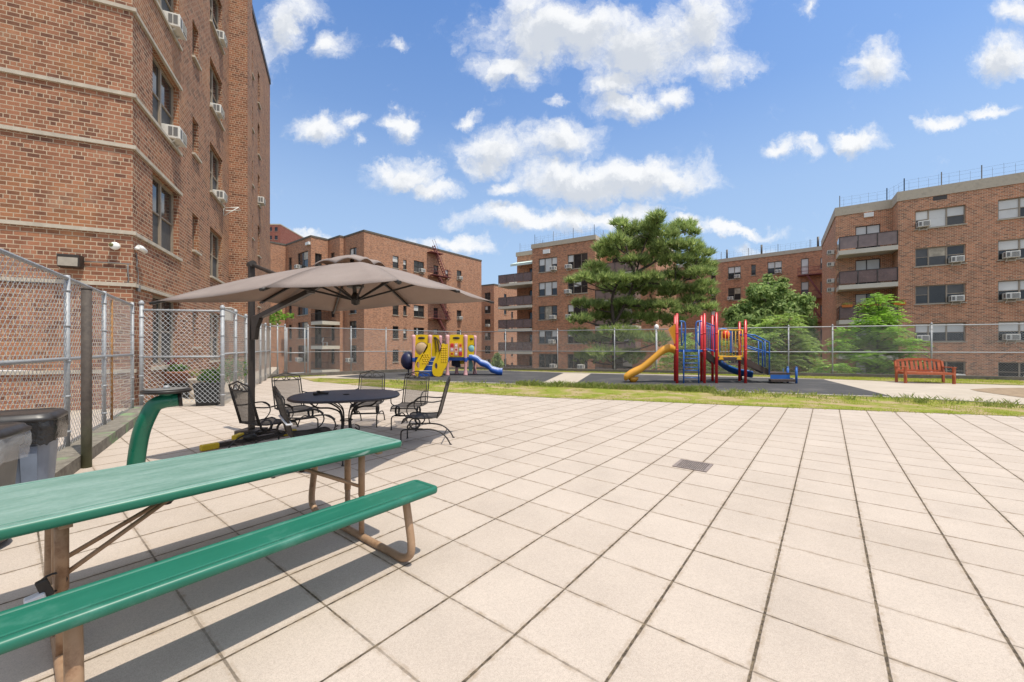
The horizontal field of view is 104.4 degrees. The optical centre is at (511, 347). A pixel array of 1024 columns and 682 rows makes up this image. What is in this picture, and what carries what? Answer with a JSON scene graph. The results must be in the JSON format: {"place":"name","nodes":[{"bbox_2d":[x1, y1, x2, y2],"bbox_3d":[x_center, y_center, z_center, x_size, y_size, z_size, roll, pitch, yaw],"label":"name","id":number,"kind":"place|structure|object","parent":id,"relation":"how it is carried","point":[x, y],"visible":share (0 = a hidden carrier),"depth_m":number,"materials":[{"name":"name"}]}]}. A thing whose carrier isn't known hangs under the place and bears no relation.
{"place":"outdoors","nodes":[
{"label":"outdoors","id":0,"kind":"place"},
{"bbox_2d":[270,224,303,243],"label":"tower block","id":1,"kind":"structure","parent":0,"point":[280,233],"depth_m":151.71,"materials":[{"name":"red brick"}]},
{"bbox_2d":[0,378,1023,681],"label":"paving","id":2,"kind":"structure","parent":0,"point":[576,540],"depth_m":2.75,"materials":[{"name":"concrete"}]},
{"bbox_2d":[0,422,31,542],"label":"trash bin","id":3,"kind":"object","parent":2,"relation":"on","point":[12,434],"visible":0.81,"depth_m":2.92,"materials":[{"name":"white"}]},
{"bbox_2d":[0,407,68,483],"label":"trash bin","id":4,"kind":"object","parent":2,"relation":"on","point":[37,456],"visible":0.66,"depth_m":3.34,"materials":[{"name":"black"}]},
{"bbox_2d":[80,287,92,468],"bbox_3d":[-5.141,0.360,4.803,0.104,2.180,0.101,0,0,0],"label":"steel pole","id":5,"kind":"object","parent":2,"relation":"on","point":[86,377],"visible":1,"depth_m":4.77,"materials":[{"name":"metal"}]},
{"bbox_2d":[55,407,141,476],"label":"curb","id":6,"kind":"structure","parent":2,"relation":"on","point":[104,437],"depth_m":5.59,"materials":[{"name":"concrete"}]},
{"bbox_2d":[0,248,134,450],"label":"chain link fence","id":7,"kind":"object","parent":6,"relation":"on","point":[67,359],"visible":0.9,"depth_m":5.20,"materials":[{"name":"metal"}]},
{"bbox_2d":[126,385,191,464],"bbox_3d":[-3.795,0.970,4.300,0.545,1.125,0.430,0,0,0],"label":"drinking fountain","id":8,"kind":"object","parent":2,"relation":"on","point":[168,396],"visible":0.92,"depth_m":4.17,"materials":[{"name":"green painted metal"},{"name":"stainless steel"}]},
{"bbox_2d":[138,300,219,404],"bbox_3d":[-8.070,0.180,9.700,1.821,2.640,0.108,0,0,-9],"label":"chain link fence","id":9,"kind":"object","parent":2,"relation":"on","point":[141,336],"visible":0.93,"depth_m":9.66,"materials":[{"name":"metal"}]},
{"bbox_2d":[0,428,436,681],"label":"picnic table","id":10,"kind":"object","parent":2,"relation":"on","point":[54,509],"visible":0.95,"depth_m":1.94,"materials":[{"name":"green metal"}]},
{"bbox_2d":[23,572,67,603],"bbox_3d":[-2.063,1.081,1.762,0.064,0.133,0.130,0,0,38],"label":"cable lock","id":11,"kind":"object","parent":10,"relation":"attached to","point":[44,587],"visible":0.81,"depth_m":1.74,"materials":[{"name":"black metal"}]},
{"bbox_2d":[220,305,270,405],"bbox_3d":[-9.402,0.200,14.478,0.109,2.600,10.375,0,0,-26],"label":"chain link fence","id":12,"kind":"object","parent":2,"relation":"on","point":[235,353],"visible":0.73,"depth_m":11.33,"materials":[{"name":"metal"}]},
{"bbox_2d":[228,381,297,447],"bbox_3d":[-3.492,0.948,5.561,0.572,1.015,0.775,0,0,28],"label":"patio chair","id":13,"kind":"object","parent":2,"relation":"on","point":[245,406],"visible":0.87,"depth_m":5.39,"materials":[{"name":"metal"}]},
{"bbox_2d":[271,372,318,436],"bbox_3d":[-3.774,0.948,6.891,0.775,1.015,0.572,0,0,37],"label":"patio chair","id":14,"kind":"object","parent":2,"relation":"on","point":[297,407],"visible":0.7,"depth_m":6.99,"materials":[{"name":"metal"}]},
{"bbox_2d":[271,386,343,478],"bbox_3d":[-2.503,0.948,4.818,0.775,1.015,0.572,0,0,-38],"label":"patio chair","id":15,"kind":"object","parent":2,"relation":"on","point":[285,418],"visible":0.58,"depth_m":4.74,"materials":[{"name":"metal"}]},
{"bbox_2d":[149,254,493,450],"bbox_3d":[-2.655,0.017,5.704,4.160,2.925,2.759,0,0,16],"label":"cantilever umbrella","id":16,"kind":"object","parent":2,"relation":"on","point":[346,282],"visible":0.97,"depth_m":5.72,"materials":[{"name":"fabric"}]},
{"bbox_2d":[287,389,399,429],"bbox_3d":[-2.550,1.078,6.120,1.580,0.739,1.580,0,0,-20],"label":"patio table","id":17,"kind":"object","parent":2,"relation":"on","point":[354,396],"visible":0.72,"depth_m":5.98,"materials":[{"name":"metal"}]},
{"bbox_2d":[350,370,385,426],"bbox_3d":[-2.728,0.948,7.567,0.572,1.015,0.775,0,0,-7],"label":"patio chair","id":18,"kind":"object","parent":2,"relation":"on","point":[363,385],"visible":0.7,"depth_m":7.81,"materials":[{"name":"metal"}]},
{"bbox_2d":[390,371,430,430],"bbox_3d":[-1.852,0.948,7.317,0.572,1.015,0.775,0,0,7],"label":"patio chair","id":19,"kind":"object","parent":2,"relation":"on","point":[423,390],"visible":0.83,"depth_m":7.52,"materials":[{"name":"metal"}]},
{"bbox_2d":[400,376,454,444],"bbox_3d":[-1.293,0.948,6.143,0.775,1.015,0.572,0,0,-3],"label":"patio chair","id":20,"kind":"object","parent":2,"relation":"on","point":[418,415],"visible":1,"depth_m":6.07,"materials":[{"name":"metal"}]},
{"bbox_2d":[329,378,1023,404],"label":"kerb","id":21,"kind":"structure","parent":2,"relation":"on","point":[724,391],"depth_m":12.15,"materials":[{"name":"concrete"}]},
{"bbox_2d":[672,459,712,471],"bbox_3d":[2.219,1.442,4.871,0.381,0.014,0.377,0,0,38],"label":"drain grate","id":22,"kind":"object","parent":2,"relation":"on","point":[694,465],"visible":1,"depth_m":4.85,"materials":[{"name":"metal"}]},
{"bbox_2d":[70,367,1023,418],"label":"terrace","id":23,"kind":"structure","parent":0,"point":[960,391],"depth_m":14.54,"materials":[{"name":"concrete"}]},
{"bbox_2d":[0,0,270,410],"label":"brick apartment building","id":24,"kind":"structure","parent":23,"relation":"on","point":[95,161],"depth_m":9.58,"materials":[{"name":"brown brick"}]},
{"bbox_2d":[0,261,130,285],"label":"conduit","id":25,"kind":"object","parent":24,"relation":"attached to","point":[84,261],"visible":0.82,"depth_m":9.33,"materials":[{"name":"metal"}]},
{"bbox_2d":[56,253,83,268],"bbox_3d":[-10.076,-1.968,9.072,0.380,0.299,0.229,0,0,-24],"label":"wall lamp","id":26,"kind":"object","parent":24,"relation":"attached to","point":[73,261],"visible":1,"depth_m":9.00,"materials":[{"name":"brown metal"}]},
{"bbox_2d":[152,295,172,365],"bbox_3d":[-10.179,-0.478,11.476,0.064,1.970,1.964,0,0,-24],"label":"window","id":27,"kind":"structure","parent":24,"relation":"in","point":[164,305],"depth_m":11.67,"materials":[{"name":"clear glass"}]},
{"bbox_2d":[152,175,172,252],"bbox_3d":[-10.179,-3.798,11.476,0.064,1.970,1.964,0,0,-24],"label":"window","id":28,"kind":"structure","parent":24,"relation":"in","point":[162,198],"depth_m":11.71,"materials":[{"name":"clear glass"}]},
{"bbox_2d":[152,54,172,125],"bbox_3d":[-10.179,-7.118,11.476,0.064,1.970,1.964,0,0,-24],"label":"window","id":29,"kind":"structure","parent":24,"relation":"in","point":[162,89],"depth_m":11.61,"materials":[{"name":"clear glass"}]},
{"bbox_2d":[158,0,172,12],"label":"window","id":30,"kind":"structure","parent":24,"relation":"in","point":[167,5],"depth_m":12.01,"materials":[{"name":"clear glass"}]},
{"bbox_2d":[161,123,186,147],"bbox_3d":[-10.202,-6.273,11.960,0.550,0.597,0.602,0,0,-24],"label":"air conditioner","id":31,"kind":"object","parent":24,"relation":"attached to","point":[177,135],"visible":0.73,"depth_m":11.78,"materials":[{"name":"metal"}]},
{"bbox_2d":[163,10,186,40],"bbox_3d":[-10.202,-9.593,11.960,0.550,0.597,0.602,0,0,-24],"label":"air conditioner","id":32,"kind":"object","parent":24,"relation":"attached to","point":[176,22],"visible":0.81,"depth_m":11.81,"materials":[{"name":"metal"}]},
{"bbox_2d":[192,123,201,163],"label":"window","id":33,"kind":"structure","parent":24,"relation":"in","point":[194,154],"depth_m":14.09,"materials":[{"name":"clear glass"}]},
{"bbox_2d":[192,28,201,70],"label":"window","id":34,"kind":"structure","parent":24,"relation":"in","point":[193,56],"depth_m":14.09,"materials":[{"name":"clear glass"}]},
{"bbox_2d":[210,312,219,362],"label":"window","id":35,"kind":"structure","parent":24,"relation":"in","point":[213,316],"depth_m":16.62,"materials":[{"name":"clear glass"}]},
{"bbox_2d":[210,230,223,283],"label":"window","id":36,"kind":"structure","parent":24,"relation":"in","point":[213,238],"depth_m":16.62,"materials":[{"name":"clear glass"}]},
{"bbox_2d":[210,102,224,119],"bbox_3d":[-12.108,-9.585,16.251,0.500,0.543,0.547,0,0,-24],"label":"air conditioner","id":37,"kind":"object","parent":24,"relation":"attached to","point":[219,110],"visible":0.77,"depth_m":16.09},
{"bbox_2d":[210,148,224,207],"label":"window","id":38,"kind":"structure","parent":24,"relation":"in","point":[213,159],"depth_m":16.59,"materials":[{"name":"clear glass"}]},
{"bbox_2d":[210,66,224,131],"bbox_3d":[-12.196,-10.388,16.312,0.290,2.010,1.944,0,0,-24],"label":"window","id":39,"kind":"structure","parent":24,"relation":"in","point":[213,81],"depth_m":16.47,"materials":[{"name":"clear glass"}]},
{"bbox_2d":[210,0,224,54],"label":"window","id":40,"kind":"structure","parent":24,"relation":"in","point":[213,3],"depth_m":16.59,"materials":[{"name":"clear glass"}]},
{"bbox_2d":[213,189,227,202],"bbox_3d":[-12.307,-6.266,16.702,0.500,0.543,0.547,0,0,-24],"label":"air conditioner","id":41,"kind":"object","parent":24,"relation":"attached to","point":[222,196],"visible":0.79,"depth_m":16.52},
{"bbox_2d":[216,29,227,47],"bbox_3d":[-12.307,-12.905,16.702,0.500,0.543,0.547,0,0,-24],"label":"air conditioner","id":42,"kind":"object","parent":24,"relation":"attached to","point":[222,38],"visible":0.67,"depth_m":16.58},
{"bbox_2d":[164,359,195,397],"bbox_3d":[-9.747,0.887,11.600,0.740,1.126,0.400,0,0,-15],"label":"planter","id":43,"kind":"object","parent":23,"relation":"on","point":[174,377],"visible":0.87,"depth_m":11.48,"materials":[{"name":"ceramic"}]},
{"bbox_2d":[187,369,200,398],"bbox_3d":[-9.063,1.022,11.400,0.400,0.855,0.394,0,0,0],"label":"flower pot","id":44,"kind":"object","parent":23,"relation":"on","point":[194,381],"visible":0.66,"depth_m":11.26,"materials":[{"name":"concrete"}]},
{"bbox_2d":[192,367,227,405],"bbox_3d":[-7.676,0.972,10.174,0.667,0.957,0.600,0,0,-22],"label":"planter","id":45,"kind":"object","parent":23,"relation":"on","point":[206,392],"visible":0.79,"depth_m":9.96,"materials":[{"name":"green plant"}]},
{"bbox_2d":[219,355,247,385],"bbox_3d":[-8.801,0.824,12.599,0.889,1.260,1.052,0,0,0],"label":"bush","id":46,"kind":"object","parent":23,"relation":"on","point":[229,373],"visible":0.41,"depth_m":12.56,"materials":[{"name":"green plant"}]},
{"bbox_2d":[338,370,561,382],"bbox_3d":[-2.802,1.446,21.236,10.641,0.001,8.755,0,0,17],"label":"play surface","id":47,"kind":"object","parent":23,"relation":"on","point":[505,376],"visible":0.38,"depth_m":19.99,"materials":[{"name":"rubber"}]},
{"bbox_2d":[401,335,502,376],"bbox_3d":[-3.207,0.379,20.923,5.377,2.142,2.244,0,0,0],"label":"toddler playset","id":48,"kind":"object","parent":47,"relation":"on","point":[434,351],"visible":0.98,"depth_m":20.73,"materials":[{"name":"yellow plastic"}]},
{"bbox_2d":[267,367,1023,380],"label":"fence curb","id":49,"kind":"structure","parent":23,"relation":"on","point":[728,373],"depth_m":20.57,"materials":[{"name":"concrete"}]},
{"bbox_2d":[269,323,285,373],"bbox_3d":[-11.415,0.160,19.364,0.718,2.680,0.082,0,0,-42],"label":"chain link fence","id":50,"kind":"object","parent":49,"relation":"on","point":[277,352],"visible":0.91,"depth_m":19.33,"materials":[{"name":"metal"}]},
{"bbox_2d":[305,325,459,372],"bbox_3d":[-6.972,0.160,23.400,9.520,2.680,0.082,0,0,-42],"label":"chain link fence","id":51,"kind":"object","parent":49,"relation":"on","point":[351,340],"visible":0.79,"depth_m":21.88,"materials":[{"name":"metal"}]},
{"bbox_2d":[286,327,304,372],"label":"gate","id":52,"kind":"structure","parent":51,"relation":"attached to","point":[288,353],"depth_m":19.88,"materials":[{"name":"metal"}]},
{"bbox_2d":[460,323,1023,376],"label":"chain link fence","id":53,"kind":"object","parent":49,"relation":"on","point":[753,351],"visible":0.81,"depth_m":20.34,"materials":[{"name":"metal"}]},
{"bbox_2d":[269,369,1023,384],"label":"grass","id":54,"kind":"structure","parent":23,"relation":"on","point":[915,379],"depth_m":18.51,"materials":[{"name":"plant"}]},
{"bbox_2d":[503,370,807,378],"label":"kerb","id":55,"kind":"structure","parent":23,"relation":"on","point":[653,374],"depth_m":21.03,"materials":[{"name":"concrete"}]},
{"bbox_2d":[304,378,1023,416],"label":"grass verge","id":56,"kind":"object","parent":23,"relation":"on","point":[700,396],"depth_m":11.26,"materials":[{"name":"plant"}]},
{"bbox_2d":[388,378,1023,408],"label":"weeds","id":57,"kind":"object","parent":56,"relation":"on","point":[666,387],"visible":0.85,"depth_m":12.99,"materials":[{"name":"plant"}]},
{"bbox_2d":[578,373,887,395],"bbox_3d":[7.829,1.446,16.739,10.656,0.001,7.608,0,0,23],"label":"play surface","id":58,"kind":"object","parent":23,"relation":"on","point":[818,386],"visible":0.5,"depth_m":16.08,"materials":[{"name":"rubber"}]},
{"bbox_2d":[624,312,797,383],"bbox_3d":[8.182,0.000,17.211,7.102,2.900,2.410,0,0,0],"label":"play structure","id":59,"kind":"object","parent":58,"relation":"on","point":[716,360],"visible":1,"depth_m":16.24,"materials":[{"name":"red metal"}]},
{"bbox_2d":[894,358,956,383],"bbox_3d":[16.976,0.940,16.381,1.727,1.020,0.722,0,0,14],"label":"park bench","id":60,"kind":"object","parent":23,"relation":"on","point":[905,371],"visible":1,"depth_m":16.56,"materials":[{"name":"red wood"}]},
{"bbox_2d":[971,388,1023,397],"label":"dirt patch","id":61,"kind":"object","parent":23,"relation":"on","point":[1017,392],"visible":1,"depth_m":13.15,"materials":[{"name":"soil"}]},
{"bbox_2d":[498,228,675,369],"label":"brick apartment building","id":62,"kind":"structure","parent":0,"point":[541,296],"depth_m":49.02,"materials":[{"name":"brown brick"}]},
{"bbox_2d":[539,257,556,272],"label":"window","id":63,"kind":"structure","parent":62,"relation":"in","point":[545,263],"depth_m":49.55,"materials":[{"name":"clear glass"}]},
{"bbox_2d":[538,281,557,296],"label":"window","id":64,"kind":"structure","parent":62,"relation":"in","point":[545,288],"depth_m":49.46,"materials":[{"name":"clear glass"}]},
{"bbox_2d":[538,305,557,320],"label":"window","id":65,"kind":"structure","parent":62,"relation":"in","point":[544,311],"depth_m":49.59,"materials":[{"name":"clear glass"}]},
{"bbox_2d":[539,330,556,343],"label":"window","id":66,"kind":"structure","parent":62,"relation":"in","point":[550,335],"depth_m":49.53,"materials":[{"name":"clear glass"}]},
{"bbox_2d":[539,354,556,367],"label":"window","id":67,"kind":"structure","parent":62,"relation":"in","point":[546,357],"depth_m":49.55,"materials":[{"name":"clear glass"}]},
{"bbox_2d":[567,253,587,269],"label":"window","id":68,"kind":"structure","parent":62,"relation":"in","point":[575,260],"depth_m":47.41,"materials":[{"name":"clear glass"}]},
{"bbox_2d":[567,280,587,294],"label":"window","id":69,"kind":"structure","parent":62,"relation":"in","point":[575,289],"depth_m":47.28,"materials":[{"name":"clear glass"}]},
{"bbox_2d":[567,354,587,368],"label":"window","id":70,"kind":"structure","parent":62,"relation":"in","point":[570,356],"depth_m":47.63,"materials":[{"name":"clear glass"}]},
{"bbox_2d":[568,304,587,314],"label":"window","id":71,"kind":"structure","parent":62,"relation":"in","point":[576,310],"depth_m":47.55,"materials":[{"name":"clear glass"}]},
{"bbox_2d":[252,0,1023,284],"label":"sky","id":72,"kind":"structure","parent":0,"point":[484,130],"materials":[{"name":"blue"}]},
{"bbox_2d":[821,161,1023,376],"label":"brick apartment building","id":73,"kind":"structure","parent":0,"point":[888,247],"depth_m":30.33,"materials":[{"name":"brown brick"}]},
{"bbox_2d":[855,224,879,248],"bbox_3d":[30.519,-9.388,34.124,1.609,2.200,0.064,0,0,34],"label":"balcony door","id":74,"kind":"structure","parent":73,"relation":"in","point":[875,228],"depth_m":34.13,"materials":[{"name":"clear glass"}]},
{"bbox_2d":[855,258,879,283],"bbox_3d":[30.519,-6.465,34.124,1.609,2.200,0.064,0,0,34],"label":"balcony door","id":75,"kind":"structure","parent":73,"relation":"in","point":[870,263],"depth_m":34.13,"materials":[{"name":"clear glass"}]},
{"bbox_2d":[855,293,879,319],"bbox_3d":[30.519,-3.541,34.124,1.609,2.200,0.064,0,0,34],"label":"balcony door","id":76,"kind":"structure","parent":73,"relation":"in","point":[858,297],"depth_m":34.32,"materials":[{"name":"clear glass"}]},
{"bbox_2d":[916,220,930,229],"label":"air conditioner","id":77,"kind":"object","parent":73,"relation":"attached to","point":[923,224],"visible":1,"depth_m":30.48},
{"bbox_2d":[914,205,966,230],"bbox_3d":[32.656,-9.918,30.355,2.822,1.500,0.270,0,0,34],"label":"window","id":78,"kind":"structure","parent":73,"relation":"in","point":[955,215],"depth_m":30.32,"materials":[{"name":"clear glass"}]},
{"bbox_2d":[914,244,966,267],"bbox_3d":[32.656,-6.995,30.355,2.822,1.500,0.270,0,0,34],"label":"window","id":79,"kind":"structure","parent":73,"relation":"in","point":[924,257],"depth_m":30.50,"materials":[{"name":"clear glass"}]},
{"bbox_2d":[914,283,966,304],"bbox_3d":[32.656,-4.071,30.355,2.822,1.500,0.270,0,0,34],"label":"window","id":80,"kind":"structure","parent":73,"relation":"in","point":[923,294],"depth_m":30.50,"materials":[{"name":"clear glass"}]},
{"bbox_2d":[915,322,966,342],"bbox_3d":[32.656,-1.148,30.355,2.822,1.500,0.270,0,0,34],"label":"window","id":81,"kind":"structure","parent":73,"relation":"in","point":[956,337],"depth_m":30.33,"materials":[{"name":"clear glass"}]},
{"bbox_2d":[918,361,964,373],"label":"window","id":82,"kind":"structure","parent":73,"relation":"in","point":[958,371],"depth_m":30.06,"materials":[{"name":"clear glass"}]},
{"bbox_2d":[948,255,964,265],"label":"air conditioner","id":83,"kind":"object","parent":73,"relation":"attached to","point":[960,259],"visible":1,"depth_m":29.49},
{"bbox_2d":[948,295,964,304],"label":"air conditioner","id":84,"kind":"object","parent":73,"relation":"attached to","point":[956,298],"visible":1,"depth_m":29.49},
{"bbox_2d":[997,197,1023,220],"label":"window","id":85,"kind":"structure","parent":73,"relation":"in","point":[1013,208],"depth_m":28.44,"materials":[{"name":"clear glass"}]},
{"bbox_2d":[997,238,1023,260],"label":"window","id":86,"kind":"structure","parent":73,"relation":"in","point":[1013,244],"depth_m":28.44,"materials":[{"name":"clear glass"}]},
{"bbox_2d":[997,280,1023,301],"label":"window","id":87,"kind":"structure","parent":73,"relation":"in","point":[1009,286],"depth_m":28.44,"materials":[{"name":"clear glass"}]},
{"bbox_2d":[997,321,1023,341],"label":"window","id":88,"kind":"structure","parent":73,"relation":"in","point":[1004,327],"depth_m":28.44,"materials":[{"name":"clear glass"}]},
{"bbox_2d":[998,362,1023,376],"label":"window","id":89,"kind":"structure","parent":73,"relation":"in","point":[1013,364],"depth_m":28.45,"materials":[{"name":"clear glass"}]},
{"bbox_2d":[1002,250,1020,261],"bbox_3d":[35.401,-6.468,28.188,0.700,0.695,0.639,0,0,34],"label":"air conditioner","id":90,"kind":"object","parent":73,"relation":"attached to","point":[1006,255],"visible":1,"depth_m":28.03,"materials":[{"name":"metal"}]},
{"bbox_2d":[1002,292,1020,302],"bbox_3d":[35.401,-3.544,28.188,0.700,0.695,0.639,0,0,34],"label":"air conditioner","id":91,"kind":"object","parent":73,"relation":"attached to","point":[1012,295],"visible":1,"depth_m":27.99,"materials":[{"name":"metal"}]},
{"bbox_2d":[1002,334,1020,343],"bbox_3d":[35.401,-0.621,28.188,0.700,0.695,0.639,0,0,34],"label":"air conditioner","id":92,"kind":"object","parent":73,"relation":"attached to","point":[1014,337],"visible":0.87,"depth_m":27.99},
{"label":"ground","id":93,"kind":"structure","parent":0,"visible":0},
{"bbox_2d":[269,310,293,327],"bbox_3d":[-18.353,0.819,30.761,2.388,7.666,3.471,0,0,-21],"label":"leafy branch","id":94,"kind":"object","parent":93,"relation":"on","point":[273,317],"visible":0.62,"depth_m":30.57,"materials":[{"name":"green plant"}]},
{"bbox_2d":[270,230,481,373],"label":"brick apartment building","id":95,"kind":"structure","parent":93,"relation":"on","point":[442,266],"depth_m":51.56,"materials":[{"name":"brown brick"}]},
{"bbox_2d":[298,322,307,338],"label":"window","id":96,"kind":"structure","parent":95,"relation":"in","point":[301,324],"depth_m":51.54,"materials":[{"name":"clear glass"}]},
{"bbox_2d":[299,251,307,267],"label":"window","id":97,"kind":"structure","parent":95,"relation":"in","point":[303,257],"depth_m":51.28,"materials":[{"name":"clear glass"}]},
{"bbox_2d":[413,305,424,317],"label":"window","id":98,"kind":"structure","parent":95,"relation":"in","point":[418,310],"depth_m":54.10,"materials":[{"name":"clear glass"}]},
{"bbox_2d":[491,352,503,366],"bbox_3d":[-1.323,2.518,35.998,1.505,4.263,2.603,0,0,0],"label":"conifer","id":99,"kind":"object","parent":93,"relation":"on","point":[498,359],"visible":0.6,"depth_m":35.33,"materials":[{"name":"green plant"}]},
{"bbox_2d":[481,284,516,366],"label":"brick apartment building","id":100,"kind":"structure","parent":93,"relation":"on","point":[492,314],"depth_m":85.35,"materials":[{"name":"brown brick"}]},
{"bbox_2d":[562,206,721,368],"bbox_3d":[10.525,-3.188,31.058,13.294,15.681,6.126,0,0,0],"label":"pine tree","id":101,"kind":"object","parent":93,"relation":"on","point":[660,247],"visible":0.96,"depth_m":30.53,"materials":[{"name":"green plant"}]},
{"bbox_2d":[649,333,737,372],"bbox_3d":[11.113,1.841,24.209,6.734,5.619,3.444,0,0,-10],"label":"shrub","id":102,"kind":"object","parent":93,"relation":"on","point":[668,360],"visible":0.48,"depth_m":23.75,"materials":[{"name":"green plant"}]},
{"bbox_2d":[676,237,821,372],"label":"brick apartment building","id":103,"kind":"structure","parent":93,"relation":"on","point":[801,269],"depth_m":54.06,"materials":[{"name":"brown brick"}]},
{"bbox_2d":[728,266,740,279],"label":"window","id":104,"kind":"structure","parent":103,"relation":"in","point":[736,270],"depth_m":56.04,"materials":[{"name":"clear glass"}]},
{"bbox_2d":[728,287,740,300],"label":"window","id":105,"kind":"structure","parent":103,"relation":"in","point":[735,292],"depth_m":55.89,"materials":[{"name":"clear glass"}]},
{"bbox_2d":[768,261,782,274],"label":"window","id":106,"kind":"structure","parent":103,"relation":"in","point":[772,266],"depth_m":52.90,"materials":[{"name":"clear glass"}]},
{"bbox_2d":[801,258,808,274],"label":"window","id":107,"kind":"structure","parent":103,"relation":"in","point":[804,262],"depth_m":50.81,"materials":[{"name":"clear glass"}]},
{"bbox_2d":[720,273,822,358],"bbox_3d":[23.296,-1.094,35.177,9.412,11.506,5.016,0,0,0],"label":"leafy tree","id":108,"kind":"object","parent":93,"relation":"on","point":[769,296],"visible":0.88,"depth_m":34.25,"materials":[{"name":"green plant"}]},
{"bbox_2d":[737,313,839,372],"bbox_3d":[17.379,1.222,25.686,6.523,6.862,4.948,0,0,0],"label":"leafy tree","id":109,"kind":"object","parent":93,"relation":"on","point":[779,346],"visible":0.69,"depth_m":25.02,"materials":[{"name":"green plant"}]},
{"bbox_2d":[814,360,927,373],"bbox_3d":[20.128,2.596,21.993,6.698,4.107,2.446,0,0,0],"label":"shrub","id":110,"kind":"object","parent":93,"relation":"on","point":[850,369],"visible":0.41,"depth_m":22.19,"materials":[{"name":"green plant"}]},
{"bbox_2d":[814,292,933,373],"bbox_3d":[20.626,0.691,23.012,6.541,7.919,3.805,0,0,0],"label":"leafy tree","id":111,"kind":"object","parent":93,"relation":"on","point":[884,313],"visible":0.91,"depth_m":22.49,"materials":[{"name":"green plant"}]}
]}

